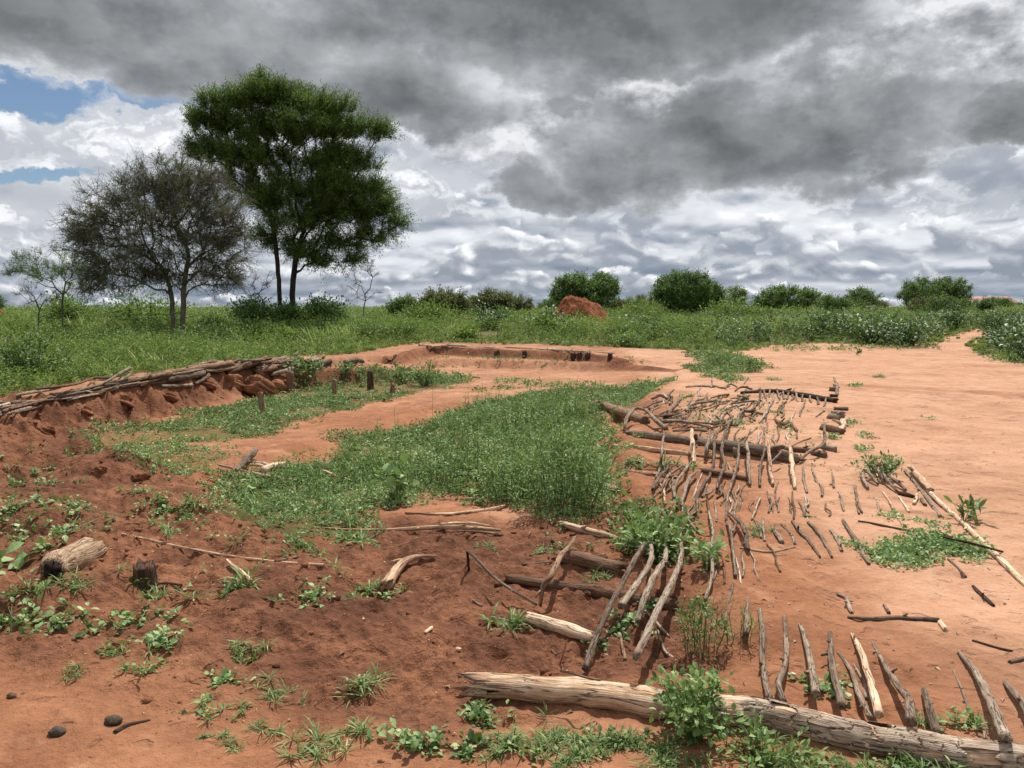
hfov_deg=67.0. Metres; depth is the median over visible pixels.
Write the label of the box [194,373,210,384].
bank pole
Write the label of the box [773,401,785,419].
weathered stick
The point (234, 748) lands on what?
grass tuft
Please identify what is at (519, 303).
scrub bush
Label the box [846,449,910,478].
cut brush
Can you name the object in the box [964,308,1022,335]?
pale leaved bush
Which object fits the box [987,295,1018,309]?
scrub bush
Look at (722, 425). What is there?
tangled twig
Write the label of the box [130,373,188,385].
bank pole
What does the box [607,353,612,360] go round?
burnt post
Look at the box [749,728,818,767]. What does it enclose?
grass tuft
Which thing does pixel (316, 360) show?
bank pole
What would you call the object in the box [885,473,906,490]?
cut branch
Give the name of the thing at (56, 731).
stone
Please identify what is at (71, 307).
meadow bush
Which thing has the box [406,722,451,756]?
broadleaf weed
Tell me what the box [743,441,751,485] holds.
weathered stick
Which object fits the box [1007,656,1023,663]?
weathered stick
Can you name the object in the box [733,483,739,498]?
weathered stick
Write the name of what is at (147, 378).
bank pole
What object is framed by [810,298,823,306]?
scrub bush
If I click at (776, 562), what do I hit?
weathered stick
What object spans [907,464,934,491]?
wood billet
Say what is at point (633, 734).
grass tuft
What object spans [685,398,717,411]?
crooked branch
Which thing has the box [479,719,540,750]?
grass tuft
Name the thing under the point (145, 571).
stump
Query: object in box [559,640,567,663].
weathered stick
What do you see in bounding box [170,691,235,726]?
weed tuft
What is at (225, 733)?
grass tuft
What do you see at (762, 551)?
weathered stick
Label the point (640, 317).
pale leaved bush
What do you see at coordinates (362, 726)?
grass tuft
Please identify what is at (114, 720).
stone
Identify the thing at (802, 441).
crooked branch
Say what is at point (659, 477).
weathered stick
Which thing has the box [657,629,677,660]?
weathered stick
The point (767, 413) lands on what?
weathered stick
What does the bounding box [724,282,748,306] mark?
sparse bush
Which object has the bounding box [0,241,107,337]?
acacia sapling
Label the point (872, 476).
cut branch
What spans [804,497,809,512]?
weathered stick
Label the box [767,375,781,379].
weed tuft
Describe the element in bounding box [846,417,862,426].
creeping plant
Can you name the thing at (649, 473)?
fallen log
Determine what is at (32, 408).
bank pole
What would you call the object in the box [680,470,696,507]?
weathered stick
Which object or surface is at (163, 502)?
broadleaf weed
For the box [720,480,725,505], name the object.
weathered stick
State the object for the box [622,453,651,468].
broadleaf weed
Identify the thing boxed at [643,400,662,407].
crooked branch
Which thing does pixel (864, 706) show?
weathered stick
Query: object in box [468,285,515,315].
grey bush
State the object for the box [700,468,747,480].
fallen log
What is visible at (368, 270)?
bare shrub
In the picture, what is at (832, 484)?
weathered stick
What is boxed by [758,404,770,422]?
weathered stick
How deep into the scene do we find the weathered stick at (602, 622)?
3.99 m
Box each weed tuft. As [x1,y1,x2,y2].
[3,570,75,596]
[94,638,130,655]
[115,638,168,675]
[117,484,155,495]
[147,517,183,537]
[165,494,207,517]
[166,551,271,599]
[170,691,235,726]
[231,697,252,720]
[274,460,318,471]
[322,557,411,598]
[334,518,391,546]
[476,603,546,637]
[527,529,566,554]
[632,431,645,437]
[632,450,700,471]
[726,419,747,424]
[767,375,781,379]
[936,705,991,731]
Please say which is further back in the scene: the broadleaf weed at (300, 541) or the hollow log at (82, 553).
the broadleaf weed at (300, 541)
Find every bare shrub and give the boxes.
[10,279,64,332]
[243,271,280,322]
[347,257,381,316]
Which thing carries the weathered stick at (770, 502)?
on the ground at (968, 392)
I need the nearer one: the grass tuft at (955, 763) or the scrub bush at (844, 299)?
the grass tuft at (955, 763)
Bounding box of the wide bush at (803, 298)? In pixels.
[749,282,821,310]
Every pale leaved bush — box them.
[466,298,517,329]
[519,303,576,332]
[616,310,664,329]
[646,321,680,339]
[796,305,864,338]
[834,313,904,342]
[862,313,934,346]
[921,301,980,329]
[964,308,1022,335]
[972,315,1023,350]
[1000,326,1023,358]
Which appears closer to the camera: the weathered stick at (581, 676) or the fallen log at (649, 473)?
the weathered stick at (581, 676)
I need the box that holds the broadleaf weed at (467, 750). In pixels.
[417,725,491,759]
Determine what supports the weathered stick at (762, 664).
on the ground at (968, 392)
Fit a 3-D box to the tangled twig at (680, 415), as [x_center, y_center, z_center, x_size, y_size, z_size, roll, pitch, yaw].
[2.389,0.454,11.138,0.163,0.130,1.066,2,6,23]
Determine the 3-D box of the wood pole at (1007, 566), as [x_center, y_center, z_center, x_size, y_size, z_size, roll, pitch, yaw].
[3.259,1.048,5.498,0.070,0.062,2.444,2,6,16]
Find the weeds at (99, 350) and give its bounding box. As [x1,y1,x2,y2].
[0,302,1023,397]
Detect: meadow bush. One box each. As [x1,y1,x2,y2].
[20,287,107,326]
[92,285,201,328]
[222,293,280,327]
[265,297,309,327]
[292,290,353,324]
[396,296,465,320]
[607,296,672,320]
[697,293,782,324]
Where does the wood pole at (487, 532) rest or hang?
on the ground at (968, 392)
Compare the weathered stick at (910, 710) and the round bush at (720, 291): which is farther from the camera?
the round bush at (720, 291)
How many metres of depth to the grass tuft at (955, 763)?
2.67 m
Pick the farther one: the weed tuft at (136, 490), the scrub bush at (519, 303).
the scrub bush at (519, 303)
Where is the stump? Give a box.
[133,557,157,590]
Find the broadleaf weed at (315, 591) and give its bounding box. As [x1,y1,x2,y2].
[267,576,360,608]
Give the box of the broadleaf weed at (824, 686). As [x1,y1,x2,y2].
[788,664,853,707]
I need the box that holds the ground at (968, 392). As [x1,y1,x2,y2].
[0,308,1023,767]
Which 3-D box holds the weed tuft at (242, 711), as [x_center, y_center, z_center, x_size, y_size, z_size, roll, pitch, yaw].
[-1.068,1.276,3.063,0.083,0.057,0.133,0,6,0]
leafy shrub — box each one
[0,320,79,383]
[161,318,247,343]
[282,352,325,382]
[335,360,353,377]
[391,363,411,383]
[405,361,440,385]
[645,661,749,747]
[708,708,828,767]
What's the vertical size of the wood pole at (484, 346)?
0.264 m
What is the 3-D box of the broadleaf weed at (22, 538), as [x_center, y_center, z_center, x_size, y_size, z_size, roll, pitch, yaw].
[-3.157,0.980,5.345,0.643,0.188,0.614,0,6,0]
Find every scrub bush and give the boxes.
[509,292,538,313]
[536,299,548,309]
[541,296,560,313]
[607,296,632,311]
[632,293,663,306]
[672,300,700,312]
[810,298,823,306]
[814,293,854,312]
[817,293,856,309]
[846,296,871,308]
[873,298,891,307]
[905,293,944,312]
[914,289,974,312]
[968,298,986,308]
[974,295,998,312]
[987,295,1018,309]
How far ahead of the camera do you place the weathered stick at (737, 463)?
6.92 m
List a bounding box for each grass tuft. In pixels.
[32,566,103,595]
[56,661,88,682]
[108,561,178,601]
[196,730,216,742]
[212,726,232,738]
[215,732,247,753]
[225,640,246,664]
[228,636,279,662]
[240,716,289,737]
[244,669,308,706]
[274,716,348,767]
[329,715,377,757]
[333,661,397,709]
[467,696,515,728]
[472,735,508,765]
[474,539,500,554]
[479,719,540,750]
[486,725,542,765]
[489,726,528,748]
[523,698,572,756]
[528,737,567,764]
[533,739,578,767]
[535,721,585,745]
[552,741,601,766]
[566,727,606,754]
[568,735,607,762]
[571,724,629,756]
[578,566,613,582]
[581,718,642,748]
[582,723,626,748]
[598,733,624,752]
[609,730,641,752]
[610,727,654,750]
[613,722,651,747]
[625,743,677,767]
[640,720,704,755]
[642,733,679,752]
[647,743,681,767]
[672,749,712,767]
[746,521,777,537]
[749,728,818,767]
[765,407,785,412]
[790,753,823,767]
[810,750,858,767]
[815,757,859,767]
[838,751,887,767]
[853,749,913,767]
[870,372,885,377]
[880,750,932,767]
[891,750,958,767]
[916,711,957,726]
[935,755,966,767]
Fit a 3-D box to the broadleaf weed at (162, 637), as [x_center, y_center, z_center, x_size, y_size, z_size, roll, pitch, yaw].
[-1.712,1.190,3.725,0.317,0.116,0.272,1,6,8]
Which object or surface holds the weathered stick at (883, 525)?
on the ground at (968, 392)
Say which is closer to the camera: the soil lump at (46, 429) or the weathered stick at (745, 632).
the weathered stick at (745, 632)
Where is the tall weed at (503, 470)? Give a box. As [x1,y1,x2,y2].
[457,432,559,500]
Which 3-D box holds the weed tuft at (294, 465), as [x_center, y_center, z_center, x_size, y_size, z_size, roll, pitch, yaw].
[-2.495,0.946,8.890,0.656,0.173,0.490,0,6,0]
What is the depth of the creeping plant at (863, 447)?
8.72 m
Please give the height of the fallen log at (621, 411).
0.414 m
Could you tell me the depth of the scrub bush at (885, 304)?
85.55 m
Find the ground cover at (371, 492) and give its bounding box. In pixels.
[0,347,840,568]
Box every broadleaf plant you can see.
[370,452,418,503]
[610,510,697,562]
[943,494,996,524]
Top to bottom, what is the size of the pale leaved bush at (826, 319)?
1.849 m
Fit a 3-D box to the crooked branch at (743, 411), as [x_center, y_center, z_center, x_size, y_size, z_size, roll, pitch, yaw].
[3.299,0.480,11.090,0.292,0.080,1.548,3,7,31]
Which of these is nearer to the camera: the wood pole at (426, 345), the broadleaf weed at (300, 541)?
the broadleaf weed at (300, 541)
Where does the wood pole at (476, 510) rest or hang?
on the ground at (968, 392)
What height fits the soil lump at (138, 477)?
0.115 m
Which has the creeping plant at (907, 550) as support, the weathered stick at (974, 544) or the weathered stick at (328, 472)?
the weathered stick at (974, 544)
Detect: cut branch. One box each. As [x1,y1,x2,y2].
[859,471,868,488]
[865,469,878,484]
[875,467,886,480]
[880,468,897,491]
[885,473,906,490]
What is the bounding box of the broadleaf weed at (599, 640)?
[580,638,608,654]
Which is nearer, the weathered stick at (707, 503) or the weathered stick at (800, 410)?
the weathered stick at (707, 503)
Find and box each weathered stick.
[157,582,182,585]
[226,559,252,582]
[324,470,351,481]
[405,512,442,515]
[460,497,511,500]
[465,552,469,570]
[466,548,537,605]
[521,561,552,564]
[534,536,575,606]
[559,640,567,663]
[560,670,600,680]
[581,541,646,671]
[617,544,654,608]
[619,627,626,660]
[633,507,683,660]
[635,545,669,623]
[646,611,669,636]
[651,455,671,490]
[655,432,664,478]
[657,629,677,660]
[659,465,683,493]
[662,487,665,504]
[665,479,671,492]
[672,463,689,498]
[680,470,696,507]
[685,385,714,387]
[687,510,697,533]
[689,430,718,514]
[690,428,695,462]
[692,472,702,498]
[701,488,714,498]
[703,430,710,460]
[703,510,714,601]
[706,491,709,509]
[713,499,717,522]
[713,561,716,580]
[715,415,733,489]
[716,484,721,498]
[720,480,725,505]
[722,557,725,583]
[724,582,733,621]
[725,443,739,520]
[726,407,732,420]
[726,521,736,576]
[727,511,749,551]
[729,496,732,511]
[731,490,737,515]
[732,518,739,532]
[733,447,736,458]
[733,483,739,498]
[734,386,752,391]
[736,557,741,583]
[738,492,743,511]
[740,546,795,552]
[741,549,744,577]
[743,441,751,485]
[743,597,748,636]
[746,492,753,513]
[749,400,758,419]
[750,551,759,579]
[751,497,760,519]
[753,518,762,538]
[755,430,761,443]
[757,387,761,405]
[757,448,765,486]
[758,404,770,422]
[758,608,772,698]
[761,516,765,541]
[763,422,765,444]
[765,405,771,421]
[766,491,773,513]
[766,543,780,571]
[767,440,774,485]
[768,497,772,513]
[772,451,781,463]
[772,528,784,543]
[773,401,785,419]
[774,481,778,505]
[774,497,779,512]
[775,615,789,702]
[779,405,784,417]
[780,523,795,544]
[785,430,790,445]
[788,446,796,489]
[788,497,791,514]
[791,491,795,518]
[791,520,820,556]
[798,501,805,517]
[798,623,820,698]
[799,399,805,416]
[802,465,807,493]
[803,491,808,520]
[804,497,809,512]
[807,521,832,557]
[811,468,823,496]
[821,631,846,709]
[829,469,834,488]
[829,529,843,551]
[836,593,853,613]
[837,651,872,720]
[838,491,844,511]
[841,518,870,564]
[847,613,939,621]
[850,633,883,718]
[853,663,868,699]
[854,485,859,514]
[856,499,862,512]
[858,520,909,531]
[871,642,917,726]
[874,494,880,512]
[882,491,903,527]
[883,604,890,613]
[898,496,909,512]
[921,687,941,733]
[938,619,947,631]
[941,531,952,537]
[943,536,1003,552]
[947,558,966,577]
[952,669,969,707]
[957,650,1012,743]
[971,585,994,606]
[972,639,1012,651]
[982,721,987,739]
[1002,680,1023,714]
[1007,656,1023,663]
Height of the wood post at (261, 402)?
0.456 m
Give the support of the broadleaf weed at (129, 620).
on the ground at (968, 392)
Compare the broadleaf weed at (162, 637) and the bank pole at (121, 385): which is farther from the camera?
the bank pole at (121, 385)
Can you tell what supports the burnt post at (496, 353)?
on the ground at (968, 392)
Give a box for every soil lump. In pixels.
[35,424,55,437]
[76,405,93,416]
[91,465,107,474]
[118,394,133,411]
[131,473,150,481]
[163,391,178,403]
[201,379,216,390]
[224,374,243,390]
[242,374,276,396]
[271,379,286,392]
[280,379,299,388]
[294,371,312,381]
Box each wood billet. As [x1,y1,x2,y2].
[784,445,810,452]
[811,450,827,457]
[819,424,845,434]
[822,444,836,451]
[827,411,845,419]
[832,418,845,428]
[833,407,848,410]
[897,491,914,497]
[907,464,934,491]
[912,493,918,504]
[919,497,926,505]
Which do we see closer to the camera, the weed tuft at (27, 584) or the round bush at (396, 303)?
the weed tuft at (27, 584)
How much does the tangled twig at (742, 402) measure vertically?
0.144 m
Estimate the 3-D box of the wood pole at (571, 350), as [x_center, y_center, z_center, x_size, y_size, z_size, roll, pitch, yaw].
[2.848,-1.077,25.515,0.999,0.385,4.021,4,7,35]
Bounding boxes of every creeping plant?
[818,432,841,439]
[833,524,995,570]
[846,380,862,386]
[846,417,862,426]
[853,443,874,453]
[856,429,880,438]
[871,508,904,519]
[901,516,956,530]
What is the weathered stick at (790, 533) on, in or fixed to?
on the ground at (968, 392)
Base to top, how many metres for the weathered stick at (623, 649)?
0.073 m
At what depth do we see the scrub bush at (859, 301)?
69.55 m
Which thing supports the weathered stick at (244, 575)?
on the ground at (968, 392)
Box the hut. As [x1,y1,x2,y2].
[970,296,1018,303]
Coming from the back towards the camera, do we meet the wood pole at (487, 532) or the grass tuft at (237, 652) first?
the wood pole at (487, 532)
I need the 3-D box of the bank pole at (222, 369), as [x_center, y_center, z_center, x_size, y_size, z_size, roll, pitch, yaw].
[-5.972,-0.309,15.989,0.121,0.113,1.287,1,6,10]
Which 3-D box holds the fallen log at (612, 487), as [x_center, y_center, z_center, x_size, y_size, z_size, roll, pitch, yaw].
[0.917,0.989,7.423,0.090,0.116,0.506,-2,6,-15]
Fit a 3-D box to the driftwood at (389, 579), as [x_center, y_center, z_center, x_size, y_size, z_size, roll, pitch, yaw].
[-0.701,1.191,4.936,0.186,0.118,0.529,3,6,29]
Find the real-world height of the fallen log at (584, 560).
0.142 m
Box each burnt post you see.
[494,350,499,356]
[522,350,526,357]
[571,352,575,360]
[577,351,582,357]
[585,351,590,358]
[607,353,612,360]
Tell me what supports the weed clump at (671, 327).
on the ground at (968, 392)
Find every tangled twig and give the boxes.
[655,412,674,417]
[671,413,687,418]
[672,419,693,428]
[677,406,696,412]
[693,421,717,423]
[707,424,726,429]
[710,393,729,398]
[730,400,754,404]
[740,406,755,411]
[740,415,755,421]
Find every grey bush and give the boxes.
[413,284,475,322]
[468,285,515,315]
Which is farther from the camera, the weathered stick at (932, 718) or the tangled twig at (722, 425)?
the tangled twig at (722, 425)
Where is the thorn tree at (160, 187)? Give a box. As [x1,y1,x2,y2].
[44,138,268,335]
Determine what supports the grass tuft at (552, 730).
on the ground at (968, 392)
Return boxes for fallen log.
[453,672,1023,767]
[503,573,679,611]
[520,612,601,645]
[551,550,628,575]
[557,521,617,539]
[592,400,649,423]
[604,483,620,491]
[614,444,719,458]
[622,469,677,478]
[625,430,804,463]
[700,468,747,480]
[740,388,838,402]
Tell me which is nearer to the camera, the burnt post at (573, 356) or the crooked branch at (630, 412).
the crooked branch at (630, 412)
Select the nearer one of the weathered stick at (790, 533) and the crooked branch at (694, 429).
the weathered stick at (790, 533)
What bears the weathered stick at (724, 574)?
on the ground at (968, 392)
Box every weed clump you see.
[0,311,55,349]
[52,323,81,336]
[97,301,142,315]
[110,322,156,340]
[192,303,228,320]
[193,317,229,334]
[194,315,228,326]
[224,314,284,340]
[267,321,302,345]
[295,309,347,335]
[335,311,392,341]
[374,313,427,339]
[379,319,405,334]
[449,324,486,340]
[491,305,522,322]
[522,308,543,318]
[524,314,561,334]
[556,322,579,337]
[560,310,601,336]
[592,314,642,341]
[602,316,661,338]
[608,327,647,346]
[666,321,690,338]
[692,318,723,331]
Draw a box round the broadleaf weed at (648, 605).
[637,598,657,610]
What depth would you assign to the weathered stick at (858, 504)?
6.11 m
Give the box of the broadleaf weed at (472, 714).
[457,701,495,722]
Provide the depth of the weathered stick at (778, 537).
5.33 m
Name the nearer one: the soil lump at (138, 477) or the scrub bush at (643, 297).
the soil lump at (138, 477)
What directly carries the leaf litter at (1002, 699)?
on the ground at (968, 392)
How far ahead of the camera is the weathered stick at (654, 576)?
4.24 m
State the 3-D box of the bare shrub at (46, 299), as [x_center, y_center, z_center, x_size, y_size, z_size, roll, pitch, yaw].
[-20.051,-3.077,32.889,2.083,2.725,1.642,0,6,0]
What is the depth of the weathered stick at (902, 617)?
4.00 m
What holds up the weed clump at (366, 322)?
on the ground at (968, 392)
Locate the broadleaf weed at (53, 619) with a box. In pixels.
[19,602,106,637]
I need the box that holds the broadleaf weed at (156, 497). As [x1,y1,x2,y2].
[125,490,192,513]
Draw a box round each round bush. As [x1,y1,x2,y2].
[0,294,8,309]
[383,292,420,315]
[546,267,625,308]
[685,278,728,313]
[843,284,884,306]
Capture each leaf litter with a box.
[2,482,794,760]
[586,383,1023,730]
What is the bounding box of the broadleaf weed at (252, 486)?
[235,479,257,491]
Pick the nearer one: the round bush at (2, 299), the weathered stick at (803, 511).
the weathered stick at (803, 511)
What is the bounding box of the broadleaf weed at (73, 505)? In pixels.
[53,494,133,517]
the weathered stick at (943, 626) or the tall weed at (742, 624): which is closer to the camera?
the tall weed at (742, 624)
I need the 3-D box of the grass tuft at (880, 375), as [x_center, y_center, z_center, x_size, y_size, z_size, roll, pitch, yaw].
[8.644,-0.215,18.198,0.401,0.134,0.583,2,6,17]
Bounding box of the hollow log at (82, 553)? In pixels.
[39,537,107,577]
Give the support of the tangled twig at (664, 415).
on the ground at (968, 392)
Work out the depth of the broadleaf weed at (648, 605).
4.38 m
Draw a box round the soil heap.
[553,295,609,327]
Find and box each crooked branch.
[623,406,644,430]
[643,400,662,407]
[644,409,667,430]
[651,394,667,399]
[661,419,712,428]
[664,397,681,417]
[673,428,706,431]
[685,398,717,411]
[717,403,745,418]
[736,409,763,425]
[774,418,797,430]
[792,437,811,445]
[799,423,826,460]
[833,377,838,393]
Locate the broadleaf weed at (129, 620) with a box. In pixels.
[86,599,180,634]
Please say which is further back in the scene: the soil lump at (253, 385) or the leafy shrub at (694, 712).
the soil lump at (253, 385)
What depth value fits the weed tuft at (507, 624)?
4.13 m
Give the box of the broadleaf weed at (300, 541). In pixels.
[287,532,317,547]
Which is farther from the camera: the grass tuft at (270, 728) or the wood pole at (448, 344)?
the wood pole at (448, 344)
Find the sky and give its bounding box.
[0,0,1023,307]
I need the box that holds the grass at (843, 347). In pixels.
[330,332,1023,365]
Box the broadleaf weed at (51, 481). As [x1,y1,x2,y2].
[0,454,78,486]
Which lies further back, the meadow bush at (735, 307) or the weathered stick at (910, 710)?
the meadow bush at (735, 307)
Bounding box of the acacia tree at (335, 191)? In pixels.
[172,63,421,327]
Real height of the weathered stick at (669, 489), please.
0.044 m
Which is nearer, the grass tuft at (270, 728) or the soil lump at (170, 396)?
the grass tuft at (270, 728)
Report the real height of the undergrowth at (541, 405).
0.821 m
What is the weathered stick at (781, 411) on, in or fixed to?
on the ground at (968, 392)
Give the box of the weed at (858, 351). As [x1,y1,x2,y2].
[852,346,862,354]
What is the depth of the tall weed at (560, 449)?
6.48 m
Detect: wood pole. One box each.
[121,533,324,565]
[218,464,304,481]
[274,554,311,561]
[300,395,360,398]
[309,525,500,531]
[418,344,433,347]
[434,343,466,346]
[436,505,506,514]
[439,521,489,526]
[457,530,503,535]
[467,346,508,347]
[505,346,560,350]
[564,348,614,353]
[903,469,941,516]
[926,490,1023,585]
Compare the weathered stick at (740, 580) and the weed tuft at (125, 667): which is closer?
the weed tuft at (125, 667)
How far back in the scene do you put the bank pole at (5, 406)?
9.29 m
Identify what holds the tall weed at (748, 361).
on the ground at (968, 392)
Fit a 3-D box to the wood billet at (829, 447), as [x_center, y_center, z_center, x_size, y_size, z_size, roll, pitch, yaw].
[3.606,0.723,8.790,0.075,0.079,0.245,-2,6,-19]
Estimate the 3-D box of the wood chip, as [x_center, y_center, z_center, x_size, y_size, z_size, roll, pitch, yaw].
[-0.422,1.245,3.907,0.018,0.027,0.104,2,6,17]
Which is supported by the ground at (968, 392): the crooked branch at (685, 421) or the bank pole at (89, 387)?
the crooked branch at (685, 421)
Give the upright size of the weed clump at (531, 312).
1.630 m
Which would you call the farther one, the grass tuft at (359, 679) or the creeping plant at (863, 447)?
the creeping plant at (863, 447)
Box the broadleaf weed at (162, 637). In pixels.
[116,618,192,652]
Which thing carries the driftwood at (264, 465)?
on the ground at (968, 392)
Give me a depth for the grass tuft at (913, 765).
2.72 m
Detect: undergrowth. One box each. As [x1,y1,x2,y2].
[222,372,729,558]
[349,305,1023,355]
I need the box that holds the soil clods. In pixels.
[0,367,723,762]
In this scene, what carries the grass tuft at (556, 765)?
on the ground at (968, 392)
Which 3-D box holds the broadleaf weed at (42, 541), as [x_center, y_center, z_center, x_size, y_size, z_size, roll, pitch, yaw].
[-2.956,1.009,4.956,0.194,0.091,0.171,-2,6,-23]
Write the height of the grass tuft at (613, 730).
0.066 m
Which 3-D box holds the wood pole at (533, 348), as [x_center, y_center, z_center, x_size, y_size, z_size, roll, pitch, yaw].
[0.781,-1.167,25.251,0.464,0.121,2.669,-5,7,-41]
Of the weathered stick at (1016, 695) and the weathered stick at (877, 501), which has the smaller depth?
the weathered stick at (1016, 695)
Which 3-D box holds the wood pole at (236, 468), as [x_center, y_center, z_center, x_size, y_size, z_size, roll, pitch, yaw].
[-2.748,0.957,8.303,1.660,0.076,0.188,4,7,37]
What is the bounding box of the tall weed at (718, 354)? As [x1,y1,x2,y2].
[697,340,749,365]
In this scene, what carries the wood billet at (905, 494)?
on the ground at (968, 392)
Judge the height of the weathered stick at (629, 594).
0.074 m
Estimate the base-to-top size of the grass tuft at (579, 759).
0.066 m
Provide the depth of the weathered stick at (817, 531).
5.40 m
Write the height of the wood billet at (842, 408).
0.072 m
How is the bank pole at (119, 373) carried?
on the bank pole at (89, 387)
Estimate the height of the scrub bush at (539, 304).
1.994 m
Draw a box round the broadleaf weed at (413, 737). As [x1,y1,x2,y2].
[365,717,428,753]
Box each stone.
[7,692,16,698]
[48,726,65,737]
[104,715,122,725]
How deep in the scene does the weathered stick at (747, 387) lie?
15.07 m
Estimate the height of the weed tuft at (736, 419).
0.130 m
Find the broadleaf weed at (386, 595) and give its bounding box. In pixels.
[371,589,401,600]
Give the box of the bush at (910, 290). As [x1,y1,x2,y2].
[894,273,976,306]
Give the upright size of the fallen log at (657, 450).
0.077 m
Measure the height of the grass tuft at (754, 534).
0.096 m
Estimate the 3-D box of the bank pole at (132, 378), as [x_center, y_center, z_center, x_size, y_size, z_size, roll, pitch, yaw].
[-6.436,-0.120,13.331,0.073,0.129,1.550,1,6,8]
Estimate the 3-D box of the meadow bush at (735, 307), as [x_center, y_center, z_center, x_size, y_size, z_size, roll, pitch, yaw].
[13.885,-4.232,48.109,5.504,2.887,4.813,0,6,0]
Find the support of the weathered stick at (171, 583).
on the ground at (968, 392)
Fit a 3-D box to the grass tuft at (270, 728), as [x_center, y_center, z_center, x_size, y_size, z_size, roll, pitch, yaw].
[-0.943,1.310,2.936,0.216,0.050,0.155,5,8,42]
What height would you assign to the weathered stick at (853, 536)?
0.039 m
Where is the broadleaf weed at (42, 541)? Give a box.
[33,531,68,550]
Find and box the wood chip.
[424,626,432,633]
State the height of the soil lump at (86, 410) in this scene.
0.224 m
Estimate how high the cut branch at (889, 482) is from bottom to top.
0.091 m
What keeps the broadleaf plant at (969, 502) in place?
on the ground at (968, 392)
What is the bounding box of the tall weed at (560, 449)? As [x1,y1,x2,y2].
[517,408,624,512]
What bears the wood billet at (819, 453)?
on the ground at (968, 392)
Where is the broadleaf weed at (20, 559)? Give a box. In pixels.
[0,541,38,575]
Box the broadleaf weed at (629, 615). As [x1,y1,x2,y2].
[600,607,656,640]
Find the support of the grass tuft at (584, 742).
on the ground at (968, 392)
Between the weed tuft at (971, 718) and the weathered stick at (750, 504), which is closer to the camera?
the weed tuft at (971, 718)
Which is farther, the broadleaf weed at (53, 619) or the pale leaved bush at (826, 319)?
the pale leaved bush at (826, 319)
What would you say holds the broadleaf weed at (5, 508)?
on the ground at (968, 392)
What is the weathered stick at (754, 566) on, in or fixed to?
on the ground at (968, 392)
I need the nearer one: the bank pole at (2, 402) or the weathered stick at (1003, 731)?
the weathered stick at (1003, 731)
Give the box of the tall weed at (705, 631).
[674,590,732,663]
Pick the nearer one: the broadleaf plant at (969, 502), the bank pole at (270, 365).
the broadleaf plant at (969, 502)
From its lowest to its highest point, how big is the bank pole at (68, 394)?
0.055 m
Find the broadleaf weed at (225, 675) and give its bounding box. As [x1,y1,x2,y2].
[204,667,255,687]
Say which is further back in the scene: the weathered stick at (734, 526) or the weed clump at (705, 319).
the weed clump at (705, 319)
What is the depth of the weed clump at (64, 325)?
33.80 m
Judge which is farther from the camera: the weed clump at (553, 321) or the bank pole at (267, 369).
the weed clump at (553, 321)
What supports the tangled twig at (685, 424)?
on the ground at (968, 392)
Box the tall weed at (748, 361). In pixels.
[744,355,764,372]
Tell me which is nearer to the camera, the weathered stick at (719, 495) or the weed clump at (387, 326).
the weathered stick at (719, 495)
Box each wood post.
[258,392,265,411]
[287,370,293,390]
[332,379,336,394]
[367,370,373,389]
[390,383,394,393]
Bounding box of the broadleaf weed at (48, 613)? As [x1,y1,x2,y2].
[0,591,72,632]
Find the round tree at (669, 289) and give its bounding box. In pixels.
[648,267,719,314]
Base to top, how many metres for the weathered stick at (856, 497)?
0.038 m
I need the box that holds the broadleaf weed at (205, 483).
[195,477,248,491]
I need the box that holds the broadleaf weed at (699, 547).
[688,538,727,569]
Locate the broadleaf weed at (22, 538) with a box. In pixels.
[13,503,117,541]
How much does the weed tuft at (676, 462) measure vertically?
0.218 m
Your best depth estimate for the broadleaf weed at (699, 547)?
4.81 m
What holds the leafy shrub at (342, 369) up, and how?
on the ground at (968, 392)
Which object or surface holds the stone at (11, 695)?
on the ground at (968, 392)
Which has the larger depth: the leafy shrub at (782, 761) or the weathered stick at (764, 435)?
the weathered stick at (764, 435)
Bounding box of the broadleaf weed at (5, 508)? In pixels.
[0,493,85,529]
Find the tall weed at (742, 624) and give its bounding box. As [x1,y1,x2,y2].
[718,599,758,646]
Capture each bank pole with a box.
[0,388,59,402]
[0,393,84,415]
[0,400,38,403]
[0,404,15,408]
[1,394,53,412]
[9,390,80,409]
[10,395,52,404]
[13,397,60,413]
[35,376,109,389]
[40,391,85,402]
[47,393,93,400]
[49,381,110,394]
[54,388,81,395]
[61,384,116,397]
[66,393,103,400]
[85,387,118,392]
[89,385,139,393]
[100,382,155,389]
[101,366,130,383]
[103,377,144,385]
[104,381,139,390]
[106,371,132,383]
[111,370,164,382]
[130,369,180,381]
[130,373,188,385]
[135,378,160,384]
[139,380,167,386]
[148,360,233,378]
[160,383,192,387]
[165,368,206,376]
[166,370,205,381]
[186,359,216,367]
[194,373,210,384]
[205,365,240,372]
[226,355,270,374]
[240,357,289,361]
[252,363,276,366]
[253,364,277,373]
[255,363,290,367]
[259,355,287,364]
[270,367,294,376]
[278,351,299,363]
[289,358,319,366]
[302,351,325,362]
[307,359,332,368]
[343,357,364,362]
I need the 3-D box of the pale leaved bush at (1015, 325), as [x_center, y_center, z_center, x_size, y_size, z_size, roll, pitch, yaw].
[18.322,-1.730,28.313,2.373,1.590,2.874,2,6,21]
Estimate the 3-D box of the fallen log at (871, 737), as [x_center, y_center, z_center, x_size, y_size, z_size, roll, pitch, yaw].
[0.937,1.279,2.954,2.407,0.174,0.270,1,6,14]
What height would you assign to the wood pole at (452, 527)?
0.100 m
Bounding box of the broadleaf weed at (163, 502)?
[140,488,216,522]
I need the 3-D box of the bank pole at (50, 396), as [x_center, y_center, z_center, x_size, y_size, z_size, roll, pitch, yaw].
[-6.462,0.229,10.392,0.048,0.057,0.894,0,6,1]
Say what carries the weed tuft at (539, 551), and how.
on the ground at (968, 392)
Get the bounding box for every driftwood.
[113,719,150,733]
[230,446,257,471]
[250,461,284,472]
[379,554,435,591]
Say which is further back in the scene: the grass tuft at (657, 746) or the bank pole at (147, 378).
the bank pole at (147, 378)

